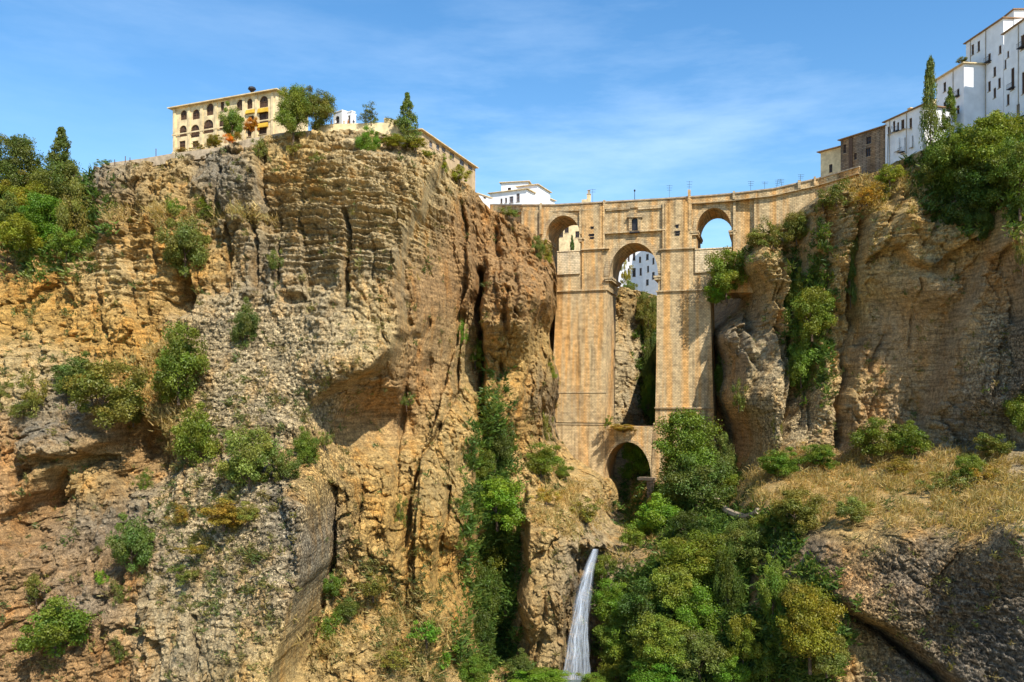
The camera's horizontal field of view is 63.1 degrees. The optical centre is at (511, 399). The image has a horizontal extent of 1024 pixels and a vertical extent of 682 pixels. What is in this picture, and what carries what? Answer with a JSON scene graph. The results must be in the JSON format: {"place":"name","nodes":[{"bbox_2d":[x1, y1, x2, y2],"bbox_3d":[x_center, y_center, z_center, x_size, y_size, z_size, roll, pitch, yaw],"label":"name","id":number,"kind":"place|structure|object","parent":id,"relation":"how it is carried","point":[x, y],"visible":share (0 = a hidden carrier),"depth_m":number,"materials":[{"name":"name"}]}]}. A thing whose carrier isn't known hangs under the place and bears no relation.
{"place":"outdoors","nodes":[
{"label":"outdoors","id":0,"kind":"place"},
{"bbox_2d":[0,129,558,681],"bbox_3d":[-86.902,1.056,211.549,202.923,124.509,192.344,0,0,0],"label":"cliff","id":1,"kind":"structure","parent":0,"point":[386,183],"depth_m":159.07,"materials":[{"name":"stone"}]},
{"bbox_2d":[0,133,46,190],"bbox_3d":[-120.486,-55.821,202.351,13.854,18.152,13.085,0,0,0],"label":"tree","id":2,"kind":"object","parent":1,"relation":"on","point":[13,163],"visible":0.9,"depth_m":200.31,"materials":[{"name":"green plant"}]},
{"bbox_2d":[0,212,46,250],"bbox_3d":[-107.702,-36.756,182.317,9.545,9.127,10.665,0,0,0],"label":"shrub","id":3,"kind":"object","parent":1,"relation":"on","point":[19,233],"visible":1,"depth_m":180.55,"materials":[{"name":"green plant"}]},
{"bbox_2d":[0,178,54,218],"bbox_3d":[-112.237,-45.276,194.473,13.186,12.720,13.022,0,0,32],"label":"tree","id":4,"kind":"object","parent":1,"relation":"on","point":[39,188],"visible":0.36,"depth_m":191.81,"materials":[{"name":"green plant"}]},
{"bbox_2d":[16,368,49,416],"bbox_3d":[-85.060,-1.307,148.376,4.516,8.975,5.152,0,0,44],"label":"shrub","id":5,"kind":"object","parent":1,"relation":"on","point":[31,394],"visible":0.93,"depth_m":148.08,"materials":[{"name":"green plant"}]},
{"bbox_2d":[12,189,65,243],"bbox_3d":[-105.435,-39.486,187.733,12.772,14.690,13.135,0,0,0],"label":"tree","id":6,"kind":"object","parent":1,"relation":"on","point":[39,205],"visible":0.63,"depth_m":185.63,"materials":[{"name":"green plant"}]},
{"bbox_2d":[12,595,95,658],"bbox_3d":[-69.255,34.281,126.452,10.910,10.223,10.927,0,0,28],"label":"shrub","id":7,"kind":"object","parent":1,"relation":"on","point":[50,630],"visible":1,"depth_m":124.77,"materials":[{"name":"green plant"}]},
{"bbox_2d":[30,159,86,217],"bbox_3d":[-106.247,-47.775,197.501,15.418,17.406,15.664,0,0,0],"label":"tree","id":8,"kind":"object","parent":1,"relation":"on","point":[56,183],"visible":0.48,"depth_m":193.76,"materials":[{"name":"green plant"}]},
{"bbox_2d":[43,126,77,176],"bbox_3d":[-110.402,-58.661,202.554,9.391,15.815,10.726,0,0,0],"label":"tree","id":9,"kind":"object","parent":1,"relation":"on","point":[60,142],"visible":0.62,"depth_m":201.84,"materials":[{"name":"green plant"}]},
{"bbox_2d":[47,225,86,261],"bbox_3d":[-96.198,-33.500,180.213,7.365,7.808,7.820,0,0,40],"label":"shrub","id":10,"kind":"object","parent":1,"relation":"on","point":[65,244],"visible":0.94,"depth_m":179.03,"materials":[{"name":"green plant"}]},
{"bbox_2d":[50,350,90,395],"bbox_3d":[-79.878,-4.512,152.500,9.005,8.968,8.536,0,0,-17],"label":"shrub","id":11,"kind":"object","parent":1,"relation":"on","point":[76,367],"visible":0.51,"depth_m":151.15,"materials":[{"name":"green plant"}]},
{"bbox_2d":[55,174,93,251],"bbox_3d":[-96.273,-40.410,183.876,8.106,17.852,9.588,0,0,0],"label":"shrub","id":12,"kind":"object","parent":1,"relation":"on","point":[64,216],"visible":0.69,"depth_m":182.75,"materials":[{"name":"green plant"}]},
{"bbox_2d":[58,357,151,430],"bbox_3d":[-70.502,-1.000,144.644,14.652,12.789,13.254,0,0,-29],"label":"shrub","id":13,"kind":"object","parent":1,"relation":"on","point":[121,402],"visible":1,"depth_m":142.82,"materials":[{"name":"green plant"}]},
{"bbox_2d":[105,512,155,573],"bbox_3d":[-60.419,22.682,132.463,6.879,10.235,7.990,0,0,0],"label":"shrub","id":14,"kind":"object","parent":1,"relation":"on","point":[128,542],"visible":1,"depth_m":131.51,"materials":[{"name":"green plant"}]},
{"bbox_2d":[150,321,209,405],"bbox_3d":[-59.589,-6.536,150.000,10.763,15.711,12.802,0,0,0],"label":"shrub","id":15,"kind":"object","parent":1,"relation":"on","point":[181,363],"visible":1,"depth_m":148.35,"materials":[{"name":"green plant"}]},
{"bbox_2d":[153,206,211,278],"bbox_3d":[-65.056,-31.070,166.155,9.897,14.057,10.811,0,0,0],"label":"shrub","id":16,"kind":"object","parent":1,"relation":"on","point":[187,237],"visible":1,"depth_m":164.57,"materials":[{"name":"green plant"}]},
{"bbox_2d":[170,401,220,465],"bbox_3d":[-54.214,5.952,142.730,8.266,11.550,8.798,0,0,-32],"label":"shrub","id":17,"kind":"object","parent":1,"relation":"on","point":[194,430],"visible":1,"depth_m":141.64,"materials":[{"name":"green plant"}]},
{"bbox_2d":[109,131,310,165],"bbox_3d":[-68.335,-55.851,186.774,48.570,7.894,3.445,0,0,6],"label":"retaining wall","id":18,"kind":"structure","parent":1,"relation":"on","point":[162,159],"depth_m":186.41,"materials":[{"name":"stone"}]},
{"bbox_2d":[195,498,246,531],"bbox_3d":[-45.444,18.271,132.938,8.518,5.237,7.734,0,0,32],"label":"shrub","id":19,"kind":"object","parent":1,"relation":"on","point":[227,515],"visible":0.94,"depth_m":131.48,"materials":[{"name":"yellow plant"}]},
{"bbox_2d":[218,101,244,138],"bbox_3d":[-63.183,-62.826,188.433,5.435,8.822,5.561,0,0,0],"label":"tree","id":20,"kind":"object","parent":1,"relation":"on","point":[233,117],"visible":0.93,"depth_m":187.60,"materials":[{"name":"green plant"}]},
{"bbox_2d":[167,86,307,152],"bbox_3d":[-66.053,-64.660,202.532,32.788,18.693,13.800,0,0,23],"label":"arcaded hotel","id":21,"kind":"structure","parent":1,"relation":"on","point":[200,121],"depth_m":197.45,"materials":[{"name":"beige paint"}]},
{"bbox_2d":[230,296,260,347],"bbox_3d":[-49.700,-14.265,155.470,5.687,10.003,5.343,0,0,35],"label":"shrub","id":22,"kind":"object","parent":1,"relation":"on","point":[246,319],"visible":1,"depth_m":154.51,"materials":[{"name":"green plant"}]},
{"bbox_2d":[213,424,284,491],"bbox_3d":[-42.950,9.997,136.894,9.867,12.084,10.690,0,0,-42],"label":"shrub","id":23,"kind":"object","parent":1,"relation":"on","point":[241,464],"visible":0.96,"depth_m":135.62,"materials":[{"name":"green plant"}]},
{"bbox_2d":[265,448,302,481],"bbox_3d":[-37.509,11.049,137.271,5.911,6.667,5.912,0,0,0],"label":"shrub","id":24,"kind":"object","parent":1,"relation":"on","point":[278,460],"visible":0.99,"depth_m":136.55,"materials":[{"name":"green plant"}]},
{"bbox_2d":[273,82,312,144],"bbox_3d":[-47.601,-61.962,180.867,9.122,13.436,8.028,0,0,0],"label":"tree","id":25,"kind":"object","parent":1,"relation":"on","point":[290,108],"visible":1,"depth_m":179.70,"materials":[{"name":"green plant"}]},
{"bbox_2d":[291,425,319,466],"bbox_3d":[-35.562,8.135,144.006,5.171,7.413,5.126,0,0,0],"label":"shrub","id":26,"kind":"object","parent":1,"relation":"on","point":[306,448],"visible":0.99,"depth_m":143.21,"materials":[{"name":"green plant"}]},
{"bbox_2d":[297,85,336,129],"bbox_3d":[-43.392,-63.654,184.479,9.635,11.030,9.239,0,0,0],"label":"tree","id":27,"kind":"object","parent":1,"relation":"on","point":[322,109],"visible":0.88,"depth_m":183.24,"materials":[{"name":"green plant"}]},
{"bbox_2d":[313,118,404,143],"bbox_3d":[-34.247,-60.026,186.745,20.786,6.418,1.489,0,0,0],"label":"terrace wall","id":28,"kind":"structure","parent":1,"relation":"on","point":[386,126],"depth_m":186.00,"materials":[{"name":"beige paint"}]},
{"bbox_2d":[354,124,381,150],"bbox_3d":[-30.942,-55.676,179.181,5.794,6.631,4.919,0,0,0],"label":"shrub","id":29,"kind":"object","parent":1,"relation":"on","point":[367,138],"visible":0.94,"depth_m":178.44,"materials":[{"name":"green plant"}]},
{"bbox_2d":[354,572,389,601],"bbox_3d":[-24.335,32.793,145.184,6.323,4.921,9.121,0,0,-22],"label":"shrub","id":30,"kind":"object","parent":1,"relation":"on","point":[376,588],"visible":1,"depth_m":144.10,"materials":[{"name":"green plant"}]},
{"bbox_2d":[372,640,416,669],"bbox_3d":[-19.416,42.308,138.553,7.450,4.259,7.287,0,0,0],"label":"shrub","id":31,"kind":"object","parent":1,"relation":"on","point":[397,659],"visible":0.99,"depth_m":137.01,"materials":[{"name":"green plant"}]},
{"bbox_2d":[394,92,423,146],"bbox_3d":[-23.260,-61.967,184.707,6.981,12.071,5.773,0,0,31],"label":"tree","id":32,"kind":"object","parent":1,"relation":"on","point":[405,123],"visible":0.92,"depth_m":183.34,"materials":[{"name":"green plant"}]},
{"bbox_2d":[404,618,443,648],"bbox_3d":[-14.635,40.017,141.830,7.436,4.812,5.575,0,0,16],"label":"shrub","id":33,"kind":"object","parent":1,"relation":"on","point":[434,631],"visible":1,"depth_m":141.32,"materials":[{"name":"green plant"}]},
{"bbox_2d":[405,128,478,190],"bbox_3d":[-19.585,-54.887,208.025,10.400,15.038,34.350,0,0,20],"label":"parador building","id":34,"kind":"structure","parent":1,"relation":"on","point":[437,145],"depth_m":206.19,"materials":[{"name":"beige paint"}]},
{"bbox_2d":[458,653,494,681],"bbox_3d":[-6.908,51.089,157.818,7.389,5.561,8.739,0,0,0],"label":"shrub","id":35,"kind":"object","parent":1,"relation":"on","point":[475,665],"visible":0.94,"depth_m":156.79,"materials":[{"name":"green plant"}]},
{"bbox_2d":[473,609,494,655],"bbox_3d":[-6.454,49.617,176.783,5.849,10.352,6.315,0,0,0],"label":"shrub","id":36,"kind":"object","parent":1,"relation":"on","point":[487,626],"visible":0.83,"depth_m":175.97,"materials":[{"name":"green plant"}]},
{"bbox_2d":[474,557,502,617],"bbox_3d":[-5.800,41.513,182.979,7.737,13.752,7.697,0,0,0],"label":"shrub","id":37,"kind":"object","parent":1,"relation":"on","point":[490,586],"visible":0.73,"depth_m":182.00,"materials":[{"name":"green plant"}]},
{"bbox_2d":[484,413,517,471],"bbox_3d":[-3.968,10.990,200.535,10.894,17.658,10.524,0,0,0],"label":"tree","id":38,"kind":"object","parent":1,"relation":"on","point":[499,445],"visible":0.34,"depth_m":198.57,"materials":[{"name":"green plant"}]},
{"bbox_2d":[476,475,526,532],"bbox_3d":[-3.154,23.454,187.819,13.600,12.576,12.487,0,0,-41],"label":"tree","id":39,"kind":"object","parent":1,"relation":"on","point":[504,502],"visible":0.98,"depth_m":186.04,"materials":[{"name":"green plant"}]},
{"bbox_2d":[487,188,535,203],"bbox_3d":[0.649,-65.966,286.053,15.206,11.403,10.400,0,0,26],"label":"white house","id":40,"kind":"structure","parent":1,"relation":"on","point":[521,196],"depth_m":281.76,"materials":[{"name":"paint"}]},
{"bbox_2d":[0,112,1023,681],"bbox_3d":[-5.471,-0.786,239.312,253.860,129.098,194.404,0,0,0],"label":"undergrowth","id":41,"kind":"object","parent":1,"relation":"on","point":[718,520],"visible":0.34,"depth_m":183.28,"materials":[{"name":"green plant"}]},
{"bbox_2d":[724,612,762,663],"bbox_3d":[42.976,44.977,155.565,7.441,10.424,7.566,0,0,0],"label":"shrub","id":42,"kind":"object","parent":41,"relation":"on","point":[741,633],"visible":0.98,"depth_m":154.46,"materials":[{"name":"green plant"}]},
{"bbox_2d":[0,129,1023,681],"bbox_3d":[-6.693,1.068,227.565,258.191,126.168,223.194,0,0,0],"label":"scrub","id":43,"kind":"object","parent":1,"relation":"on","point":[248,553],"visible":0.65,"depth_m":147.53,"materials":[{"name":"green plant"}]},
{"bbox_2d":[504,647,536,681],"bbox_3d":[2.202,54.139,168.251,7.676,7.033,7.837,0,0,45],"label":"shrub","id":44,"kind":"object","parent":1,"relation":"on","point":[522,661],"visible":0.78,"depth_m":167.29,"materials":[{"name":"green plant"}]},
{"bbox_2d":[507,666,573,681],"bbox_3d":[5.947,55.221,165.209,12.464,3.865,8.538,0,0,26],"label":"shrub","id":45,"kind":"object","parent":1,"relation":"on","point":[554,675],"visible":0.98,"depth_m":164.39,"materials":[{"name":"green plant"}]},
{"bbox_2d":[524,442,564,477],"bbox_3d":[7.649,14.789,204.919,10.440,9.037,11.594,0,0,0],"label":"shrub","id":46,"kind":"object","parent":1,"relation":"on","point":[546,457],"visible":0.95,"depth_m":203.21,"materials":[{"name":"green plant"}]},
{"bbox_2d":[91,162,1023,681],"bbox_3d":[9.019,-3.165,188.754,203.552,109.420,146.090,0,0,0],"label":"dry grass","id":47,"kind":"structure","parent":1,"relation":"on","point":[985,492],"depth_m":168.49,"materials":[{"name":"beige plant"}]},
{"bbox_2d":[0,0,1023,247],"label":"sky","id":48,"kind":"structure","parent":0,"point":[610,99],"materials":[{"name":"blue"}]},
{"bbox_2d":[557,287,718,679],"bbox_3d":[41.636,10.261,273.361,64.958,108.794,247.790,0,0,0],"label":"gorge slope","id":49,"kind":"structure","parent":0,"point":[627,392],"depth_m":205.31,"materials":[{"name":"stone"}]},
{"bbox_2d":[559,225,579,250],"bbox_3d":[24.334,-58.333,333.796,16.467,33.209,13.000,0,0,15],"label":"white house","id":50,"kind":"structure","parent":49,"relation":"on","point":[565,238],"depth_m":328.09,"materials":[{"name":"beige paint"}]},
{"bbox_2d":[590,552,617,591],"bbox_3d":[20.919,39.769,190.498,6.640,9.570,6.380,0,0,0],"label":"shrub","id":51,"kind":"object","parent":49,"relation":"on","point":[598,568],"visible":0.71,"depth_m":189.54,"materials":[{"name":"green plant"}]},
{"bbox_2d":[592,578,627,620],"bbox_3d":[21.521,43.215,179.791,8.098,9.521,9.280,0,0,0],"label":"shrub","id":52,"kind":"object","parent":49,"relation":"on","point":[605,597],"visible":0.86,"depth_m":179.06,"materials":[{"name":"green plant"}]},
{"bbox_2d":[592,612,631,658],"bbox_3d":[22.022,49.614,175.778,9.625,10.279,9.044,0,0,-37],"label":"shrub","id":53,"kind":"object","parent":49,"relation":"on","point":[611,637],"visible":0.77,"depth_m":174.39,"materials":[{"name":"green plant"}]},
{"bbox_2d":[595,649,629,681],"bbox_3d":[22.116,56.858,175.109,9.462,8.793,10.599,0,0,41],"label":"shrub","id":54,"kind":"object","parent":49,"relation":"on","point":[613,669],"visible":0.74,"depth_m":173.15,"materials":[{"name":"green plant"}]},
{"bbox_2d":[618,251,642,290],"bbox_3d":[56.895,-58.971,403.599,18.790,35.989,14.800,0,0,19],"label":"white apartment house","id":55,"kind":"structure","parent":49,"relation":"on","point":[635,259],"depth_m":395.40,"materials":[{"name":"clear paint"}]},
{"bbox_2d":[617,442,649,480],"bbox_3d":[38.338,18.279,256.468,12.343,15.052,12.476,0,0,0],"label":"tree","id":56,"kind":"object","parent":49,"relation":"on","point":[636,456],"visible":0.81,"depth_m":254.68,"materials":[{"name":"green plant"}]},
{"bbox_2d":[616,576,674,630],"bbox_3d":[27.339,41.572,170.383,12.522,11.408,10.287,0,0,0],"label":"tree","id":57,"kind":"object","parent":49,"relation":"on","point":[631,601],"visible":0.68,"depth_m":169.52,"materials":[{"name":"green plant"}]},
{"bbox_2d":[640,373,655,424],"bbox_3d":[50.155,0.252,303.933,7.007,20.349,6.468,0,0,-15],"label":"tree","id":58,"kind":"object","parent":49,"relation":"on","point":[648,394],"visible":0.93,"depth_m":303.01,"materials":[{"name":"green plant"}]},
{"bbox_2d":[641,334,656,389],"bbox_3d":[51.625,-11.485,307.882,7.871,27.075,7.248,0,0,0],"label":"tree","id":59,"kind":"object","parent":49,"relation":"on","point":[649,360],"visible":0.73,"depth_m":307.05,"materials":[{"name":"green plant"}]},
{"bbox_2d":[643,251,657,295],"bbox_3d":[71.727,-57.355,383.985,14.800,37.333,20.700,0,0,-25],"label":"white apartment house","id":60,"kind":"structure","parent":49,"relation":"on","point":[650,271],"depth_m":384.98,"materials":[{"name":"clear paint"}]},
{"bbox_2d":[627,659,679,681],"bbox_3d":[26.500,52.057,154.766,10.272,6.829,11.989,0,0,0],"label":"tree","id":61,"kind":"object","parent":49,"relation":"on","point":[653,675],"visible":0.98,"depth_m":154.09,"materials":[{"name":"green plant"}]},
{"bbox_2d":[630,492,683,535],"bbox_3d":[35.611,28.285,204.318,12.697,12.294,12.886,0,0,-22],"label":"tree","id":62,"kind":"object","parent":49,"relation":"on","point":[655,512],"visible":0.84,"depth_m":201.84,"materials":[{"name":"green plant"}]},
{"bbox_2d":[624,611,692,672],"bbox_3d":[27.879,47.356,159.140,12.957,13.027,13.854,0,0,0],"label":"tree","id":63,"kind":"object","parent":49,"relation":"on","point":[657,633],"visible":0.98,"depth_m":156.67,"materials":[{"name":"green plant"}]},
{"bbox_2d":[646,565,701,620],"bbox_3d":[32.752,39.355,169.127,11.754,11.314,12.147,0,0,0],"label":"tree","id":64,"kind":"object","parent":49,"relation":"on","point":[676,591],"visible":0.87,"depth_m":167.44,"materials":[{"name":"green plant"}]},
{"bbox_2d":[490,166,863,484],"bbox_3d":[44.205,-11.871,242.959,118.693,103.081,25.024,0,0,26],"label":"stone bridge","id":65,"kind":"structure","parent":49,"relation":"on","point":[616,234],"depth_m":239.99,"materials":[{"name":"beige stone"}]},
{"bbox_2d":[651,407,723,475],"bbox_3d":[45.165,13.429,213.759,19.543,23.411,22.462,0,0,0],"label":"tree","id":66,"kind":"object","parent":49,"relation":"on","point":[693,432],"visible":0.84,"depth_m":210.07,"materials":[{"name":"green plant"}]},
{"bbox_2d":[665,509,710,541],"bbox_3d":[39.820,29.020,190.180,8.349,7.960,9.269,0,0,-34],"label":"shrub","id":67,"kind":"object","parent":49,"relation":"on","point":[681,518],"visible":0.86,"depth_m":188.90,"materials":[{"name":"green plant"}]},
{"bbox_2d":[654,453,737,513],"bbox_3d":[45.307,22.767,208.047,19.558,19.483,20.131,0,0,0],"label":"tree","id":68,"kind":"object","parent":49,"relation":"on","point":[691,489],"visible":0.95,"depth_m":203.94,"materials":[{"name":"green plant"}]},
{"bbox_2d":[654,529,739,585],"bbox_3d":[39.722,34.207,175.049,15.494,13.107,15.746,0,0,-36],"label":"tree","id":69,"kind":"object","parent":49,"relation":"on","point":[699,556],"visible":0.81,"depth_m":173.19,"materials":[{"name":"green plant"}]},
{"bbox_2d":[672,585,723,642],"bbox_3d":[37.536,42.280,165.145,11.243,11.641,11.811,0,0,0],"label":"tree","id":70,"kind":"object","parent":49,"relation":"on","point":[690,610],"visible":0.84,"depth_m":163.49,"materials":[{"name":"green plant"}]},
{"bbox_2d":[669,627,728,681],"bbox_3d":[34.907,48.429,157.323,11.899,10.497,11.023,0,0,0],"label":"tree","id":71,"kind":"object","parent":49,"relation":"on","point":[708,646],"visible":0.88,"depth_m":155.35,"materials":[{"name":"green plant"}]},
{"bbox_2d":[709,432,737,485],"bbox_3d":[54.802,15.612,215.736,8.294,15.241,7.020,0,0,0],"label":"tree","id":72,"kind":"object","parent":49,"relation":"on","point":[725,452],"visible":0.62,"depth_m":214.88,"materials":[{"name":"green plant"}]},
{"bbox_2d":[714,148,1023,681],"bbox_3d":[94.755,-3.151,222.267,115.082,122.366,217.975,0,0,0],"label":"cliff","id":73,"kind":"structure","parent":0,"point":[944,390],"depth_m":189.87,"materials":[{"name":"stone"}]},
{"bbox_2d":[634,292,656,339],"bbox_3d":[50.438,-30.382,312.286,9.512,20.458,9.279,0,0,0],"label":"tree","id":74,"kind":"object","parent":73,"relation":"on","point":[645,310],"visible":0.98,"depth_m":310.63,"materials":[{"name":"green plant"}]},
{"bbox_2d":[702,246,748,302],"bbox_3d":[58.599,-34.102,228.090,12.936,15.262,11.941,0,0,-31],"label":"shrub","id":75,"kind":"object","parent":73,"relation":"on","point":[732,272],"visible":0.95,"depth_m":226.25,"materials":[{"name":"green plant"}]},
{"bbox_2d":[713,539,744,613],"bbox_3d":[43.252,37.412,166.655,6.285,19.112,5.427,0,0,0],"label":"tree","id":76,"kind":"object","parent":73,"relation":"on","point":[730,582],"visible":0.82,"depth_m":165.75,"materials":[{"name":"green plant"}]},
{"bbox_2d":[712,655,752,681],"bbox_3d":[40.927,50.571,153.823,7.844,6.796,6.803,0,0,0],"label":"shrub","id":77,"kind":"object","parent":73,"relation":"on","point":[735,671],"visible":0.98,"depth_m":152.85,"materials":[{"name":"green plant"}]},
{"bbox_2d":[715,518,766,571],"bbox_3d":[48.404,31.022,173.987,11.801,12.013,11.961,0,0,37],"label":"tree","id":78,"kind":"object","parent":73,"relation":"on","point":[742,536],"visible":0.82,"depth_m":171.06,"materials":[{"name":"green plant"}]},
{"bbox_2d":[749,640,781,681],"bbox_3d":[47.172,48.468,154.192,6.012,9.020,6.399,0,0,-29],"label":"shrub","id":79,"kind":"object","parent":73,"relation":"on","point":[765,665],"visible":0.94,"depth_m":153.02,"materials":[{"name":"green plant"}]},
{"bbox_2d":[758,553,787,624],"bbox_3d":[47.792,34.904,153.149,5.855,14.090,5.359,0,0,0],"label":"tree","id":80,"kind":"object","parent":73,"relation":"on","point":[769,597],"visible":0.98,"depth_m":152.40,"materials":[{"name":"green plant"}]},
{"bbox_2d":[757,446,806,476],"bbox_3d":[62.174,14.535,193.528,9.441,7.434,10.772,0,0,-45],"label":"shrub","id":81,"kind":"object","parent":73,"relation":"on","point":[777,460],"visible":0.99,"depth_m":192.33,"materials":[{"name":"green plant"}]},
{"bbox_2d":[779,210,809,245],"bbox_3d":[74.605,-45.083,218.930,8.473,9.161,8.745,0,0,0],"label":"shrub","id":82,"kind":"object","parent":73,"relation":"on","point":[799,229],"visible":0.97,"depth_m":217.45,"materials":[{"name":"green plant"}]},
{"bbox_2d":[768,486,828,534],"bbox_3d":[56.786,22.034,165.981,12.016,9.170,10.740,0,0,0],"label":"shrub","id":83,"kind":"object","parent":73,"relation":"on","point":[794,506],"visible":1,"depth_m":164.38,"materials":[{"name":"green plant"}]},
{"bbox_2d":[785,325,817,388],"bbox_3d":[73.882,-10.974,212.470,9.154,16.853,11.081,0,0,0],"label":"shrub","id":84,"kind":"object","parent":73,"relation":"on","point":[801,350],"visible":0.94,"depth_m":210.66,"materials":[{"name":"green plant"}]},
{"bbox_2d":[775,582,847,674],"bbox_3d":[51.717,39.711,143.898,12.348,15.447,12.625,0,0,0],"label":"tree","id":85,"kind":"object","parent":73,"relation":"on","point":[804,624],"visible":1,"depth_m":141.67,"materials":[{"name":"green plant"}]},
{"bbox_2d":[790,285,837,341],"bbox_3d":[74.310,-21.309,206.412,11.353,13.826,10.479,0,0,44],"label":"shrub","id":86,"kind":"object","parent":73,"relation":"on","point":[800,306],"visible":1,"depth_m":204.57,"materials":[{"name":"green plant"}]},
{"bbox_2d":[800,442,839,470],"bbox_3d":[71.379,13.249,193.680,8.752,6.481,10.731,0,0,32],"label":"shrub","id":87,"kind":"object","parent":73,"relation":"on","point":[817,454],"visible":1,"depth_m":192.03,"materials":[{"name":"green plant"}]},
{"bbox_2d":[806,631,850,677],"bbox_3d":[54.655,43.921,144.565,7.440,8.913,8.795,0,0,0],"label":"shrub","id":88,"kind":"object","parent":73,"relation":"on","point":[825,667],"visible":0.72,"depth_m":142.08,"materials":[{"name":"green plant"}]},
{"bbox_2d":[816,145,840,176],"bbox_3d":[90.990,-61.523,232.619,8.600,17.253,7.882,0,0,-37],"label":"cream house","id":89,"kind":"structure","parent":73,"relation":"on","point":[830,160],"depth_m":230.59,"materials":[{"name":"paint"}]},
{"bbox_2d":[834,495,876,524],"bbox_3d":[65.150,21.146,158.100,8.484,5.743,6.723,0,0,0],"label":"shrub","id":90,"kind":"object","parent":73,"relation":"on","point":[853,511],"visible":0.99,"depth_m":157.53,"materials":[{"name":"green plant"}]},
{"bbox_2d":[837,125,885,174],"bbox_3d":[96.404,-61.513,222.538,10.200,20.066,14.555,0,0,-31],"label":"stone house","id":91,"kind":"structure","parent":73,"relation":"on","point":[865,150],"depth_m":219.36,"materials":[{"name":"brown stone"}]},
{"bbox_2d":[848,416,904,456],"bbox_3d":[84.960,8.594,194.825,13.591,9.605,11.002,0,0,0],"label":"shrub","id":92,"kind":"object","parent":73,"relation":"on","point":[869,434],"visible":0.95,"depth_m":193.41,"materials":[{"name":"green plant"}]},
{"bbox_2d":[889,420,933,454],"bbox_3d":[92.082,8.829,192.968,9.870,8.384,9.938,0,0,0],"label":"shrub","id":93,"kind":"object","parent":73,"relation":"on","point":[909,438],"visible":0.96,"depth_m":191.71,"materials":[{"name":"green plant"}]},
{"bbox_2d":[882,99,959,163],"bbox_3d":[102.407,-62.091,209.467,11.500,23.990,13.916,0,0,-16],"label":"white house","id":94,"kind":"structure","parent":73,"relation":"on","point":[902,134],"depth_m":207.76,"materials":[{"name":"paint"}]},
{"bbox_2d":[918,55,943,148],"bbox_3d":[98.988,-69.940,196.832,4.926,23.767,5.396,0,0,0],"label":"tree","id":95,"kind":"object","parent":73,"relation":"on","point":[929,93],"visible":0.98,"depth_m":196.55,"materials":[{"name":"green plant"}]},
{"bbox_2d":[914,470,978,491],"bbox_3d":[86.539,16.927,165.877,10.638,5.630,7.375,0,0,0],"label":"shrub","id":96,"kind":"object","parent":73,"relation":"on","point":[952,480],"visible":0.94,"depth_m":165.45,"materials":[{"name":"green plant"}]},
{"bbox_2d":[920,125,978,201],"bbox_3d":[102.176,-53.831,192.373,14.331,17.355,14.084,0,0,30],"label":"tree","id":97,"kind":"object","parent":73,"relation":"on","point":[947,160],"visible":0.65,"depth_m":191.20,"materials":[{"name":"green plant"}]},
{"bbox_2d":[939,87,963,136],"bbox_3d":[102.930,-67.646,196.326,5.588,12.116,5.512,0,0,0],"label":"tree","id":98,"kind":"object","parent":73,"relation":"on","point":[950,99],"visible":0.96,"depth_m":195.58,"materials":[{"name":"green plant"}]},
{"bbox_2d":[935,62,984,131],"bbox_3d":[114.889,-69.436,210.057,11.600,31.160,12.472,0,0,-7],"label":"white house","id":99,"kind":"structure","parent":73,"relation":"on","point":[965,81],"depth_m":204.52,"materials":[{"name":"white paint"}]},
{"bbox_2d":[949,453,986,481],"bbox_3d":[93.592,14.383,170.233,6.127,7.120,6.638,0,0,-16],"label":"shrub","id":100,"kind":"object","parent":73,"relation":"on","point":[967,461],"visible":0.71,"depth_m":169.60,"materials":[{"name":"green plant"}]},
{"bbox_2d":[945,159,1004,225],"bbox_3d":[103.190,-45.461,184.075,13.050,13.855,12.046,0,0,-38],"label":"tree","id":101,"kind":"object","parent":73,"relation":"on","point":[976,190],"visible":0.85,"depth_m":182.02,"materials":[{"name":"green plant"}]},
{"bbox_2d":[960,199,996,240],"bbox_3d":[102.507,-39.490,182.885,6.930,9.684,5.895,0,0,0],"label":"tree","id":102,"kind":"object","parent":73,"relation":"on","point":[980,215],"visible":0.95,"depth_m":182.00,"materials":[{"name":"green plant"}]},
{"bbox_2d":[954,109,1023,183],"bbox_3d":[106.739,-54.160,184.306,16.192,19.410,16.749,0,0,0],"label":"tree","id":103,"kind":"object","parent":73,"relation":"on","point":[990,132],"visible":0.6,"depth_m":181.03,"materials":[{"name":"green plant"}]},
{"bbox_2d":[963,17,1023,116],"bbox_3d":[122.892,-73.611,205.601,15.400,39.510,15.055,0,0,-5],"label":"white mansion","id":104,"kind":"structure","parent":73,"relation":"on","point":[985,46],"depth_m":201.87,"materials":[{"name":"paint"}]},
{"bbox_2d":[972,432,1015,457],"bbox_3d":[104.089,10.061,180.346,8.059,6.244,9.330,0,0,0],"label":"shrub","id":105,"kind":"object","parent":73,"relation":"on","point":[992,444],"visible":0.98,"depth_m":179.31,"materials":[{"name":"green plant"}]},
{"bbox_2d":[985,135,1023,221],"bbox_3d":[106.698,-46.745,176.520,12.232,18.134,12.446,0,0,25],"label":"tree","id":106,"kind":"object","parent":73,"relation":"on","point":[1010,164],"visible":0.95,"depth_m":175.04,"materials":[{"name":"green plant"}]},
{"bbox_2d":[1001,18,1023,117],"bbox_3d":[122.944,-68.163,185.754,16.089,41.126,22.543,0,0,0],"label":"white mansion","id":107,"kind":"structure","parent":73,"relation":"on","point":[1014,69],"depth_m":192.14,"materials":[{"name":"paint"}]},
{"bbox_2d":[1002,391,1023,433],"bbox_3d":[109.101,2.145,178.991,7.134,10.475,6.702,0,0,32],"label":"shrub","id":108,"kind":"object","parent":73,"relation":"on","point":[1014,411],"visible":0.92,"depth_m":178.17,"materials":[{"name":"green plant"}]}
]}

